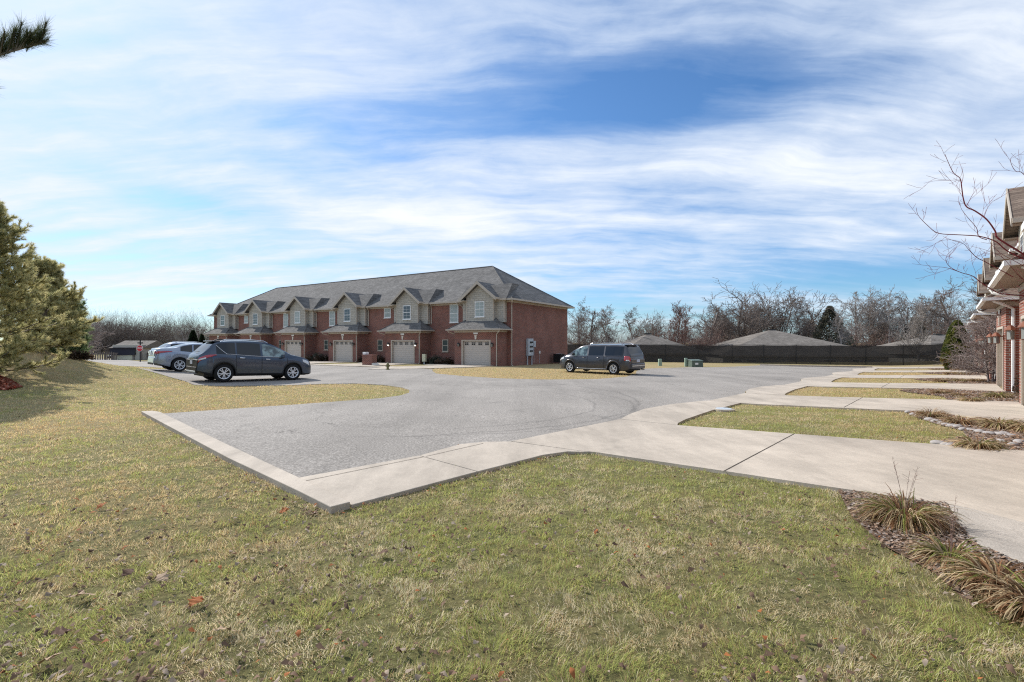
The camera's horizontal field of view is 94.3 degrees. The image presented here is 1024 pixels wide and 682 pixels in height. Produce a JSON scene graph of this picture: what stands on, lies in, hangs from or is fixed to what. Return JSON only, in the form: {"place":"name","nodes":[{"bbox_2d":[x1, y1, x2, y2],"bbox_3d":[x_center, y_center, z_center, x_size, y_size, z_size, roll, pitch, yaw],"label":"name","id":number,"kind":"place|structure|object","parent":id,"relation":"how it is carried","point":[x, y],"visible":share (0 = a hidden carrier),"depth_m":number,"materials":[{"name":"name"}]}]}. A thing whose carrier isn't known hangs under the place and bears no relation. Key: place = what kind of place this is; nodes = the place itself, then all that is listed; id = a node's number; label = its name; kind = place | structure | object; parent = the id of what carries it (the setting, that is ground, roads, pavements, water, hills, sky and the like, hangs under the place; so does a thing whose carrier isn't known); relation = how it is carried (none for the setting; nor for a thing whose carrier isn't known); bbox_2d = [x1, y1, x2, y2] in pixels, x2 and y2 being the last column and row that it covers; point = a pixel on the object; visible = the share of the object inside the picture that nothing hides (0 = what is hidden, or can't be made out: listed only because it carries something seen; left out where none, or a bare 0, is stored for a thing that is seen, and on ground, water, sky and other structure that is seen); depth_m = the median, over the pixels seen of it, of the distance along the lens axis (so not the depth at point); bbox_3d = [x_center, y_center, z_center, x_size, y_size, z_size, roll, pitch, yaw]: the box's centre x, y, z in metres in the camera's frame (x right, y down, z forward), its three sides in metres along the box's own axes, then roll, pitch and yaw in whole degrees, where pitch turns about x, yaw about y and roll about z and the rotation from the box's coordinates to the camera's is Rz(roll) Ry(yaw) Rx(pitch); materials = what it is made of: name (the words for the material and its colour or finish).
{"place":"outdoors","nodes":[
{"label":"outdoors","id":0,"kind":"place"},
{"bbox_2d":[310,361,349,363],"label":"driveway","id":1,"kind":"structure","parent":0,"point":[328,362],"depth_m":44.46,"materials":[{"name":"concrete"}]},
{"bbox_2d":[318,363,417,366],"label":"driveway","id":2,"kind":"structure","parent":0,"point":[360,364],"depth_m":39.10,"materials":[{"name":"concrete"}]},
{"bbox_2d":[300,456,476,507],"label":"sidewalk","id":3,"kind":"structure","parent":0,"point":[372,484],"depth_m":5.60,"materials":[{"name":"concrete"}]},
{"bbox_2d":[372,365,493,368],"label":"driveway","id":4,"kind":"structure","parent":0,"point":[434,366],"depth_m":35.33,"materials":[{"name":"concrete"}]},
{"bbox_2d":[88,359,860,477],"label":"road","id":5,"kind":"structure","parent":0,"point":[431,411],"depth_m":11.81,"materials":[{"name":"asphalt"}]},
{"bbox_2d":[147,343,201,371],"bbox_3d":[-15.838,0.854,24.532,2.117,1.457,4.595,0,-6,43],"label":"parked sedan","id":6,"kind":"object","parent":5,"relation":"on","point":[175,357],"visible":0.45,"depth_m":22.91,"materials":[{"name":"silver metal"}]},
{"bbox_2d":[158,341,201,368],"bbox_3d":[-18.282,0.848,27.778,2.117,1.647,4.330,0,-4,43],"label":"parked hatchback","id":7,"kind":"object","parent":5,"relation":"on","point":[173,343],"visible":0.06,"depth_m":26.61,"materials":[{"name":"silver metal"}]},
{"bbox_2d":[186,339,310,381],"bbox_3d":[-11.186,0.790,20.505,2.157,1.739,4.595,0,-2,43],"label":"parked suv","id":8,"kind":"object","parent":5,"relation":"on","point":[224,360],"visible":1,"depth_m":19.50,"materials":[{"name":"grey paint"}]},
{"bbox_2d":[420,441,588,473],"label":"sidewalk","id":9,"kind":"structure","parent":0,"point":[484,457],"depth_m":6.92,"materials":[{"name":"concrete"}]},
{"bbox_2d":[0,343,1023,681],"bbox_3d":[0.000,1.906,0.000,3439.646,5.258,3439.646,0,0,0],"label":"ground","id":10,"kind":"structure","parent":0,"point":[252,669],"depth_m":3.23,"materials":[{"name":"plant"}]},
{"bbox_2d":[0,375,22,389],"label":"mulch","id":11,"kind":"object","parent":10,"relation":"on","point":[4,380],"visible":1,"depth_m":14.60,"materials":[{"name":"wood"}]},
{"bbox_2d":[0,10,57,95],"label":"pine tree","id":12,"kind":"object","parent":10,"relation":"on","point":[14,40],"visible":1,"depth_m":3.52,"materials":[{"name":"green plant"}]},
{"bbox_2d":[0,198,74,374],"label":"pine tree","id":13,"kind":"object","parent":10,"relation":"on","point":[16,345],"visible":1,"depth_m":15.25,"materials":[{"name":"green plant"}]},
{"bbox_2d":[0,254,104,353],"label":"pine tree","id":14,"kind":"object","parent":10,"relation":"on","point":[66,301],"visible":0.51,"depth_m":20.14,"materials":[{"name":"green plant"}]},
{"bbox_2d":[45,626,71,634],"bbox_3d":[-2.410,1.544,2.528,0.080,0.018,0.117,12,-10,26],"label":"oak leaf","id":15,"kind":"object","parent":10,"relation":"on","point":[61,630],"visible":1,"depth_m":2.53,"materials":[{"name":"plant"}]},
{"bbox_2d":[31,289,94,353],"bbox_3d":[-22.912,-0.779,24.169,2.901,4.309,2.725,0,0,-28],"label":"pine tree","id":16,"kind":"object","parent":10,"relation":"on","point":[81,347],"visible":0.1,"depth_m":24.38,"materials":[{"name":"green plant"}]},
{"bbox_2d":[62,349,95,360],"bbox_3d":[-18.926,0.583,20.530,1.431,0.519,1.012,0,0,0],"label":"shrub","id":17,"kind":"object","parent":10,"relation":"on","point":[77,354],"visible":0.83,"depth_m":20.56,"materials":[{"name":"plant"}]},
{"bbox_2d":[82,299,114,355],"bbox_3d":[-33.388,-0.716,36.598,3.714,5.454,3.591,0,0,25],"label":"bare tree","id":18,"kind":"object","parent":10,"relation":"on","point":[94,332],"visible":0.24,"depth_m":36.73,"materials":[{"name":"plant"}]},
{"bbox_2d":[88,352,117,359],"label":"picket fence","id":19,"kind":"object","parent":10,"relation":"on","point":[106,355],"visible":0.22,"depth_m":59.98,"materials":[{"name":"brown wood"}]},
{"bbox_2d":[109,341,162,359],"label":"house","id":20,"kind":"structure","parent":10,"relation":"on","point":[126,350],"depth_m":61.04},
{"bbox_2d":[117,355,131,359],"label":"garage door","id":21,"kind":"structure","parent":20,"relation":"in","point":[119,357],"depth_m":60.92,"materials":[{"name":"beige paint"}]},
{"bbox_2d":[155,572,169,581],"bbox_3d":[-2.327,1.576,3.166,0.127,0.017,0.087,14,17,23],"label":"oak leaf","id":22,"kind":"object","parent":10,"relation":"on","point":[162,577],"visible":1,"depth_m":3.17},
{"bbox_2d":[166,319,197,340],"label":"bare tree","id":23,"kind":"object","parent":10,"relation":"on","point":[178,335],"visible":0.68,"depth_m":88.11,"materials":[{"name":"grey plant"}]},
{"bbox_2d":[187,330,197,342],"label":"arborvitae","id":24,"kind":"object","parent":10,"relation":"on","point":[193,336],"visible":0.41,"depth_m":62.76,"materials":[{"name":"green plant"}]},
{"bbox_2d":[188,596,203,606],"bbox_3d":[-1.889,1.543,2.826,0.101,0.028,0.096,0,0,-47],"label":"oak leaf","id":25,"kind":"object","parent":10,"relation":"on","point":[194,600],"visible":1,"depth_m":2.83,"materials":[{"name":"plant"}]},
{"bbox_2d":[141,411,349,513],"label":"kerb","id":26,"kind":"structure","parent":10,"relation":"on","point":[313,494],"depth_m":5.97,"materials":[{"name":"concrete"}]},
{"bbox_2d":[362,352,379,364],"bbox_3d":[-11.368,1.453,38.442,1.560,1.180,0.660,0,0,26],"label":"brick mailbox","id":27,"kind":"object","parent":10,"relation":"on","point":[367,359],"visible":0.94,"depth_m":38.29,"materials":[{"name":"red brick"}]},
{"bbox_2d":[204,266,574,365],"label":"terrace","id":28,"kind":"structure","parent":10,"relation":"on","point":[489,315],"depth_m":45.78,"materials":[{"name":"brick"}]},
{"bbox_2d":[283,313,288,327],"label":"window","id":29,"kind":"structure","parent":28,"relation":"in","point":[285,316],"depth_m":54.89,"materials":[{"name":"glass"}]},
{"bbox_2d":[287,341,299,356],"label":"garage door","id":30,"kind":"structure","parent":28,"relation":"in","point":[293,349],"depth_m":52.12,"materials":[{"name":"paint"}]},
{"bbox_2d":[329,311,334,325],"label":"window","id":31,"kind":"structure","parent":28,"relation":"in","point":[331,313],"depth_m":50.53,"materials":[{"name":"glass"}]},
{"bbox_2d":[335,341,351,361],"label":"garage door","id":32,"kind":"structure","parent":28,"relation":"in","point":[343,352],"depth_m":47.84,"materials":[{"name":"paint"}]},
{"bbox_2d":[343,309,350,321],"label":"window","id":33,"kind":"structure","parent":28,"relation":"in","point":[347,312],"depth_m":48.09,"materials":[{"name":"glass"}]},
{"bbox_2d":[393,341,412,362],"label":"garage door","id":34,"kind":"structure","parent":28,"relation":"in","point":[403,353],"depth_m":43.50,"materials":[{"name":"paint"}]},
{"bbox_2d":[402,305,410,319],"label":"window","id":35,"kind":"structure","parent":28,"relation":"in","point":[407,308],"depth_m":43.72,"materials":[{"name":"glass"}]},
{"bbox_2d":[450,304,458,322],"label":"window","id":36,"kind":"structure","parent":28,"relation":"in","point":[454,308],"depth_m":41.77,"materials":[{"name":"glass"}]},
{"bbox_2d":[464,341,488,364],"bbox_3d":[-2.875,0.995,39.116,2.680,2.150,0.054,0,0,32],"label":"garage door","id":37,"kind":"structure","parent":28,"relation":"in","point":[476,354],"depth_m":39.11,"materials":[{"name":"paint"}]},
{"bbox_2d":[474,301,484,317],"bbox_3d":[-2.698,-2.660,39.406,1.070,1.340,0.073,0,0,32],"label":"window","id":38,"kind":"structure","parent":28,"relation":"in","point":[480,305],"depth_m":39.37,"materials":[{"name":"glass"}]},
{"bbox_2d":[84,303,794,352],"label":"grey undergrowth","id":39,"kind":"object","parent":10,"relation":"on","point":[121,335],"visible":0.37,"depth_m":92.17,"materials":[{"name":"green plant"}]},
{"bbox_2d":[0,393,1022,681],"bbox_3d":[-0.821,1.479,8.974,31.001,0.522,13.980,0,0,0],"label":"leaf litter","id":40,"kind":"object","parent":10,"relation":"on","point":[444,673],"visible":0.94,"depth_m":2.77,"materials":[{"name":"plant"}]},
{"bbox_2d":[526,339,532,364],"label":"electric meter cabinet","id":41,"kind":"object","parent":10,"relation":"on","point":[529,347],"visible":1,"depth_m":40.95,"materials":[{"name":"metal"}]},
{"bbox_2d":[553,354,564,362],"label":"air conditioner","id":42,"kind":"object","parent":10,"relation":"on","point":[557,358],"visible":0.76,"depth_m":44.37,"materials":[{"name":"black metal"}]},
{"bbox_2d":[567,306,595,343],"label":"bare tree","id":43,"kind":"object","parent":10,"relation":"on","point":[582,317],"visible":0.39,"depth_m":91.66,"materials":[{"name":"brown plant"}]},
{"bbox_2d":[567,297,610,344],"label":"bare tree","id":44,"kind":"object","parent":10,"relation":"on","point":[592,325],"visible":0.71,"depth_m":74.58,"materials":[{"name":"brown plant"}]},
{"bbox_2d":[579,305,621,343],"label":"bare tree","id":45,"kind":"object","parent":10,"relation":"on","point":[608,339],"visible":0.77,"depth_m":70.02,"materials":[{"name":"brown plant"}]},
{"bbox_2d":[560,343,644,374],"bbox_3d":[5.392,0.996,29.000,5.260,1.828,2.337,0,0,43],"label":"parked minivan","id":46,"kind":"object","parent":10,"relation":"on","point":[614,358],"visible":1,"depth_m":27.76,"materials":[{"name":"grey metal"}]},
{"bbox_2d":[612,306,644,340],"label":"bare tree","id":47,"kind":"object","parent":10,"relation":"on","point":[631,326],"visible":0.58,"depth_m":84.06,"materials":[{"name":"grey plant"}]},
{"bbox_2d":[621,333,679,344],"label":"house","id":48,"kind":"structure","parent":10,"relation":"on","point":[647,339],"depth_m":63.90,"materials":[{"name":"grey"}]},
{"bbox_2d":[636,311,669,337],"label":"bare tree","id":49,"kind":"object","parent":10,"relation":"on","point":[651,329],"visible":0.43,"depth_m":94.56,"materials":[{"name":"grey plant"}]},
{"bbox_2d":[656,299,693,342],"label":"bare tree","id":50,"kind":"object","parent":10,"relation":"on","point":[679,315],"visible":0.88,"depth_m":72.06,"materials":[{"name":"plant"}]},
{"bbox_2d":[674,305,697,343],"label":"bare tree","id":51,"kind":"object","parent":10,"relation":"on","point":[686,321],"visible":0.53,"depth_m":73.60,"materials":[{"name":"plant"}]},
{"bbox_2d":[687,359,702,366],"bbox_3d":[15.253,1.853,39.578,1.031,0.719,0.926,0,0,-7],"label":"transformer box","id":52,"kind":"object","parent":10,"relation":"on","point":[694,363],"visible":0.79,"depth_m":39.17,"materials":[{"name":"green paint"}]},
{"bbox_2d":[690,294,742,344],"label":"bare tree","id":53,"kind":"object","parent":10,"relation":"on","point":[716,313],"visible":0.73,"depth_m":77.84,"materials":[{"name":"brown plant"}]},
{"bbox_2d":[713,407,734,411],"bbox_3d":[5.429,1.750,12.170,0.540,0.075,0.540,0,0,-23],"label":"meter cover","id":54,"kind":"object","parent":10,"relation":"on","point":[721,409],"visible":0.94,"depth_m":12.01,"materials":[{"name":"grey paint"}]},
{"bbox_2d":[689,277,798,340],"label":"bare tree","id":55,"kind":"object","parent":10,"relation":"on","point":[745,329],"visible":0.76,"depth_m":78.89,"materials":[{"name":"brown plant"}]},
{"bbox_2d":[567,343,972,364],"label":"screened fence","id":56,"kind":"object","parent":10,"relation":"on","point":[912,354],"visible":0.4,"depth_m":47.48,"materials":[{"name":"fabric"}]},
{"bbox_2d":[573,317,971,345],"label":"reddish undergrowth","id":57,"kind":"object","parent":10,"relation":"on","point":[701,342],"visible":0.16,"depth_m":76.65,"materials":[{"name":"plant"}]},
{"bbox_2d":[712,329,847,345],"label":"house","id":58,"kind":"structure","parent":10,"relation":"on","point":[771,337],"depth_m":64.94,"materials":[{"name":"grey"}]},
{"bbox_2d":[737,281,855,338],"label":"bare tree","id":59,"kind":"object","parent":10,"relation":"on","point":[787,320],"visible":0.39,"depth_m":81.65,"materials":[{"name":"brown plant"}]},
{"bbox_2d":[786,295,813,336],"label":"bare tree","id":60,"kind":"object","parent":10,"relation":"on","point":[797,318],"visible":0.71,"depth_m":77.94,"materials":[{"name":"brown plant"}]},
{"bbox_2d":[794,301,830,339],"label":"bare tree","id":61,"kind":"object","parent":10,"relation":"on","point":[804,318],"visible":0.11,"depth_m":99.94,"materials":[{"name":"brown plant"}]},
{"bbox_2d":[760,364,871,367],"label":"kerb","id":62,"kind":"structure","parent":10,"relation":"on","point":[813,365],"depth_m":41.56,"materials":[{"name":"concrete"}]},
{"bbox_2d":[811,306,855,345],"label":"conifer","id":63,"kind":"object","parent":10,"relation":"on","point":[825,324],"visible":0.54,"depth_m":77.36,"materials":[{"name":"green plant"}]},
{"bbox_2d":[828,305,853,344],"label":"bare tree","id":64,"kind":"object","parent":10,"relation":"on","point":[841,333],"visible":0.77,"depth_m":74.04,"materials":[{"name":"brown plant"}]},
{"bbox_2d":[829,289,896,345],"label":"bare tree","id":65,"kind":"object","parent":10,"relation":"on","point":[864,307],"visible":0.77,"depth_m":84.88,"materials":[{"name":"brown plant"}]},
{"bbox_2d":[845,284,904,345],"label":"bare tree","id":66,"kind":"object","parent":10,"relation":"on","point":[879,334],"visible":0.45,"depth_m":87.72,"materials":[{"name":"brown plant"}]},
{"bbox_2d":[869,292,919,344],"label":"bare tree","id":67,"kind":"object","parent":10,"relation":"on","point":[892,321],"visible":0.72,"depth_m":81.91,"materials":[{"name":"brown plant"}]},
{"bbox_2d":[879,293,935,342],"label":"bare tree","id":68,"kind":"object","parent":10,"relation":"on","point":[904,308],"visible":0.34,"depth_m":87.71,"materials":[{"name":"brown plant"}]},
{"bbox_2d":[901,317,928,340],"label":"conifer","id":69,"kind":"object","parent":10,"relation":"on","point":[914,330],"visible":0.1,"depth_m":79.59,"materials":[{"name":"plant"}]},
{"bbox_2d":[887,299,944,345],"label":"bare tree","id":70,"kind":"object","parent":10,"relation":"on","point":[921,313],"visible":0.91,"depth_m":57.95,"materials":[{"name":"brown plant"}]},
{"bbox_2d":[878,334,973,345],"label":"house","id":71,"kind":"structure","parent":10,"relation":"on","point":[938,337],"depth_m":63.23,"materials":[{"name":"grey"}]},
{"bbox_2d":[838,368,1023,608],"bbox_3d":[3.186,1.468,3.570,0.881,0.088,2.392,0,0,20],"label":"mulch","id":72,"kind":"object","parent":10,"relation":"on","point":[895,549],"visible":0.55,"depth_m":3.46,"materials":[{"name":"bark"},{"name":"chips"}]},
{"bbox_2d":[842,458,973,542],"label":"ornamental grass","id":73,"kind":"object","parent":72,"relation":"on","point":[888,513],"depth_m":3.76,"materials":[{"name":"plant"}]},
{"bbox_2d":[896,499,1001,571],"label":"ornamental grass","id":74,"kind":"object","parent":72,"relation":"on","point":[930,550],"depth_m":3.13,"materials":[{"name":"plant"}]},
{"bbox_2d":[927,545,1023,601],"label":"ornamental grass","id":75,"kind":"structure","parent":72,"relation":"on","point":[962,575],"depth_m":2.81,"materials":[{"name":"plant"}]},
{"bbox_2d":[899,286,967,334],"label":"bare tree","id":76,"kind":"object","parent":10,"relation":"on","point":[949,309],"visible":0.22,"depth_m":94.34,"materials":[{"name":"brown plant"}]},
{"bbox_2d":[915,276,976,334],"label":"bare tree","id":77,"kind":"object","parent":10,"relation":"on","point":[945,316],"visible":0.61,"depth_m":84.07,"materials":[{"name":"brown plant"}]},
{"bbox_2d":[900,389,1018,401],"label":"mulch","id":78,"kind":"object","parent":10,"relation":"on","point":[957,397],"visible":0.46,"depth_m":14.56,"materials":[{"name":"wood"}]},
{"bbox_2d":[924,388,956,393],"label":"ornamental grass","id":79,"kind":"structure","parent":78,"relation":"on","point":[940,391],"depth_m":15.07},
{"bbox_2d":[952,395,988,401],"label":"ornamental grass","id":80,"kind":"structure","parent":78,"relation":"on","point":[970,399],"depth_m":12.56,"materials":[{"name":"plant"}]},
{"bbox_2d":[978,391,1017,398],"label":"ornamental grass","id":81,"kind":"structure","parent":78,"relation":"on","point":[1001,395],"depth_m":13.32,"materials":[{"name":"plant"}]},
{"bbox_2d":[914,412,1023,449],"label":"mulch","id":82,"kind":"object","parent":10,"relation":"on","point":[988,435],"visible":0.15,"depth_m":7.65,"materials":[{"name":"bark mulch"},{"name":"wood chips"}]},
{"bbox_2d":[912,407,953,418],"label":"ornamental grass","id":83,"kind":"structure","parent":82,"relation":"on","point":[936,414],"depth_m":9.73,"materials":[{"name":"plant"}]},
{"bbox_2d":[932,413,984,426],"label":"ornamental grass","id":84,"kind":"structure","parent":82,"relation":"on","point":[958,420],"depth_m":8.84,"materials":[{"name":"plant"}]},
{"bbox_2d":[904,140,1023,305],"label":"coral bark tree","id":85,"kind":"object","parent":82,"relation":"on","point":[1002,241],"visible":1,"depth_m":6.28,"materials":[{"name":"plant"}]},
{"bbox_2d":[942,433,1015,451],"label":"ornamental grass","id":86,"kind":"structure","parent":82,"relation":"on","point":[975,444],"depth_m":6.62,"materials":[{"name":"plant"}]},
{"bbox_2d":[968,415,1023,430],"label":"ornamental grass","id":87,"kind":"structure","parent":82,"relation":"on","point":[986,422],"depth_m":8.25,"materials":[{"name":"plant"}]},
{"bbox_2d":[994,418,1023,432],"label":"ornamental grass","id":88,"kind":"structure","parent":82,"relation":"on","point":[1018,425],"depth_m":7.93,"materials":[{"name":"plant"}]},
{"bbox_2d":[955,278,983,335],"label":"bare tree","id":89,"kind":"object","parent":10,"relation":"on","point":[977,300],"visible":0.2,"depth_m":88.42,"materials":[{"name":"brown plant"}]},
{"bbox_2d":[961,563,1023,627],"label":"ornamental grass","id":90,"kind":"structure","parent":10,"relation":"on","point":[1008,605],"depth_m":2.53,"materials":[{"name":"plant"}]},
{"bbox_2d":[966,186,1023,405],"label":"terrace","id":91,"kind":"structure","parent":10,"relation":"on","point":[1008,340],"depth_m":15.50,"materials":[{"name":"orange brick"}]},
{"bbox_2d":[0,0,1023,342],"label":"sky","id":92,"kind":"structure","parent":0,"point":[176,156],"materials":[{"name":"blue"}]},
{"bbox_2d":[621,400,739,424],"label":"sidewalk","id":93,"kind":"structure","parent":0,"point":[676,414],"depth_m":11.53,"materials":[{"name":"concrete"}]},
{"bbox_2d":[511,419,1023,521],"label":"driveway","id":94,"kind":"structure","parent":0,"point":[987,481],"depth_m":6.16,"materials":[{"name":"concrete"}]},
{"bbox_2d":[746,385,806,394],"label":"sidewalk","id":95,"kind":"structure","parent":0,"point":[779,389],"depth_m":18.08,"materials":[{"name":"concrete"}]},
{"bbox_2d":[801,377,841,381],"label":"sidewalk","id":96,"kind":"structure","parent":0,"point":[822,379],"depth_m":24.22,"materials":[{"name":"concrete"}]},
{"bbox_2d":[832,371,863,374],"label":"sidewalk","id":97,"kind":"structure","parent":0,"point":[849,373],"depth_m":30.33,"materials":[{"name":"concrete"}]},
{"bbox_2d":[710,393,1023,421],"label":"driveway","id":98,"kind":"structure","parent":0,"point":[1008,410],"depth_m":12.32,"materials":[{"name":"concrete"}]},
{"bbox_2d":[785,381,1003,391],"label":"driveway","id":99,"kind":"structure","parent":0,"point":[976,387],"depth_m":18.87,"materials":[{"name":"concrete"}]},
{"bbox_2d":[824,374,986,378],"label":"driveway","id":100,"kind":"structure","parent":0,"point":[914,376],"depth_m":25.33,"materials":[{"name":"concrete"}]},
{"bbox_2d":[867,366,943,368],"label":"driveway","id":101,"kind":"structure","parent":0,"point":[905,367],"depth_m":38.42,"materials":[{"name":"concrete"}]},
{"bbox_2d":[852,370,972,372],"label":"driveway","id":102,"kind":"structure","parent":0,"point":[894,371],"depth_m":32.26,"materials":[{"name":"concrete"}]},
{"bbox_2d":[949,504,1023,563],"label":"path","id":103,"kind":"structure","parent":0,"point":[1004,535],"depth_m":3.58,"materials":[{"name":"concrete"}]},
{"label":"mulch","id":104,"kind":"structure","parent":0,"visible":0},
{"bbox_2d":[933,310,995,381],"bbox_3d":[20.207,0.164,20.028,3.946,3.304,3.545,0,0,0],"label":"bare shrub","id":105,"kind":"object","parent":104,"relation":"on","point":[988,356],"visible":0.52,"depth_m":19.99,"materials":[{"name":"plant"}]},
{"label":"mulch","id":106,"kind":"structure","parent":0,"visible":0},
{"bbox_2d":[940,320,970,369],"bbox_3d":[30.810,0.375,32.857,1.605,3.818,1.670,4,0,0],"label":"arborvitae","id":107,"kind":"object","parent":106,"relation":"on","point":[948,339],"visible":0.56,"depth_m":32.69,"materials":[{"name":"green plant"}]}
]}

